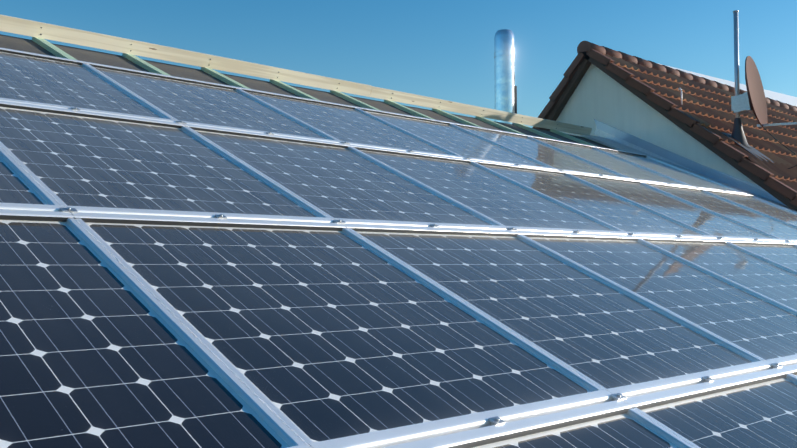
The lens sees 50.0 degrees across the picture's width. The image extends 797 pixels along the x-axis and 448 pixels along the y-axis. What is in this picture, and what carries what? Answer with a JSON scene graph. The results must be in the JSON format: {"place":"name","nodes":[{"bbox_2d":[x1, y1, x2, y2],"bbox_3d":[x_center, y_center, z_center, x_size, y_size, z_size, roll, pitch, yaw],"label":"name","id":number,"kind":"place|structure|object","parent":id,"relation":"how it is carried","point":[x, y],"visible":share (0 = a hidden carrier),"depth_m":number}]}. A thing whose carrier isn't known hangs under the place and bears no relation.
{"place":"outdoors","nodes":[
{"label":"outdoors","id":0,"kind":"place"},
{"bbox_2d":[0,49,796,447],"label":"gap between panels","id":1,"kind":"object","parent":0,"point":[466,445],"depth_m":3.58},
{"bbox_2d":[0,0,796,127],"label":"sky","id":2,"kind":"structure","parent":0,"point":[439,49]},
{"bbox_2d":[533,41,796,206],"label":"roof edge tiles","id":3,"kind":"object","parent":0,"point":[593,50],"visible":0.58,"depth_m":9.76},
{"bbox_2d":[541,53,796,210],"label":"house soffit","id":4,"kind":"structure","parent":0,"point":[572,85],"depth_m":9.59},
{"bbox_2d":[600,52,796,190],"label":"house roof tiles","id":5,"kind":"object","parent":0,"point":[707,106],"visible":0.88,"depth_m":10.31},
{"bbox_2d":[660,64,796,106],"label":"house solar collector","id":6,"kind":"object","parent":5,"relation":"on","point":[788,99],"visible":0.16,"depth_m":14.68},
{"bbox_2d":[722,118,773,162],"bbox_3d":[3.804,-0.910,9.331,0.360,0.517,0.468,2,-4,-44],"label":"mast base flashing","id":7,"kind":"object","parent":5,"relation":"on","point":[737,134],"visible":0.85,"depth_m":9.33},
{"bbox_2d":[733,10,739,117],"bbox_3d":[3.737,-1.474,9.426,0.058,1.776,0.058,2,-4,-44],"label":"antenna mast","id":8,"kind":"object","parent":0,"point":[736,54],"visible":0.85,"depth_m":9.43},
{"bbox_2d":[745,56,766,126],"bbox_3d":[3.895,-1.443,9.306,0.654,0.792,0.181,2,-4,-44],"label":"satellite dish","id":9,"kind":"object","parent":8,"relation":"attached to","point":[755,92],"visible":1,"depth_m":9.42},
{"bbox_2d":[731,92,796,126],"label":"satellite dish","id":10,"kind":"object","parent":8,"relation":"attached to","point":[741,104],"visible":0.83,"depth_m":9.29},
{"bbox_2d":[753,112,796,168],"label":"cable","id":11,"kind":"object","parent":10,"relation":"attached to","point":[781,144],"visible":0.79,"depth_m":9.25},
{"label":"ground","id":12,"kind":"structure","parent":0,"visible":0},
{"bbox_2d":[556,64,756,184],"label":"house walls","id":13,"kind":"structure","parent":12,"relation":"on","point":[598,94],"depth_m":9.88},
{"bbox_2d":[539,51,586,128],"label":"house roof","id":14,"kind":"structure","parent":13,"relation":"on","point":[563,89],"depth_m":10.40},
{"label":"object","id":15,"kind":"object","parent":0,"visible":0},
{"bbox_2d":[0,34,611,148],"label":"roof surface","id":16,"kind":"object","parent":15,"relation":"on","point":[31,46],"depth_m":6.30},
{"bbox_2d":[32,37,615,149],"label":"wooden battens","id":17,"kind":"object","parent":16,"relation":"on","point":[50,47],"visible":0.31,"depth_m":6.84},
{"bbox_2d":[0,14,591,134],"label":"roof board","id":18,"kind":"object","parent":17,"relation":"on","point":[20,26],"visible":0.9,"depth_m":6.60},
{"bbox_2d":[0,48,796,447],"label":"mounting rails","id":19,"kind":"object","parent":16,"relation":"on","point":[458,430],"depth_m":2.69},
{"bbox_2d":[0,52,796,447],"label":"solar panels","id":20,"kind":"object","parent":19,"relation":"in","point":[318,334],"visible":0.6,"depth_m":2.74},
{"bbox_2d":[0,63,796,447],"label":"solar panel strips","id":21,"kind":"object","parent":19,"relation":"on","point":[276,419],"visible":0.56,"depth_m":2.94},
{"bbox_2d":[59,107,790,425],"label":"panel clamps","id":22,"kind":"object","parent":19,"relation":"attached to","point":[496,420],"visible":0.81,"depth_m":2.83},
{"bbox_2d":[494,29,514,124],"bbox_3d":[1.170,0.882,9.303,0.237,6.040,0.237,2,-4,-44],"label":"chimney pipe","id":23,"kind":"object","parent":16,"relation":"on","point":[504,68],"visible":0.27,"depth_m":9.32},
{"bbox_2d":[515,86,516,113],"bbox_3d":[1.288,1.191,9.263,0.026,5.420,0.026,2,-4,-44],"label":"chimney stay rod","id":24,"kind":"object","parent":23,"relation":"attached to","point":[516,99],"visible":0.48,"depth_m":9.37},
{"bbox_2d":[580,119,796,211],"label":"metal flashing","id":25,"kind":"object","parent":15,"relation":"attached to","point":[609,140],"depth_m":9.52}
]}

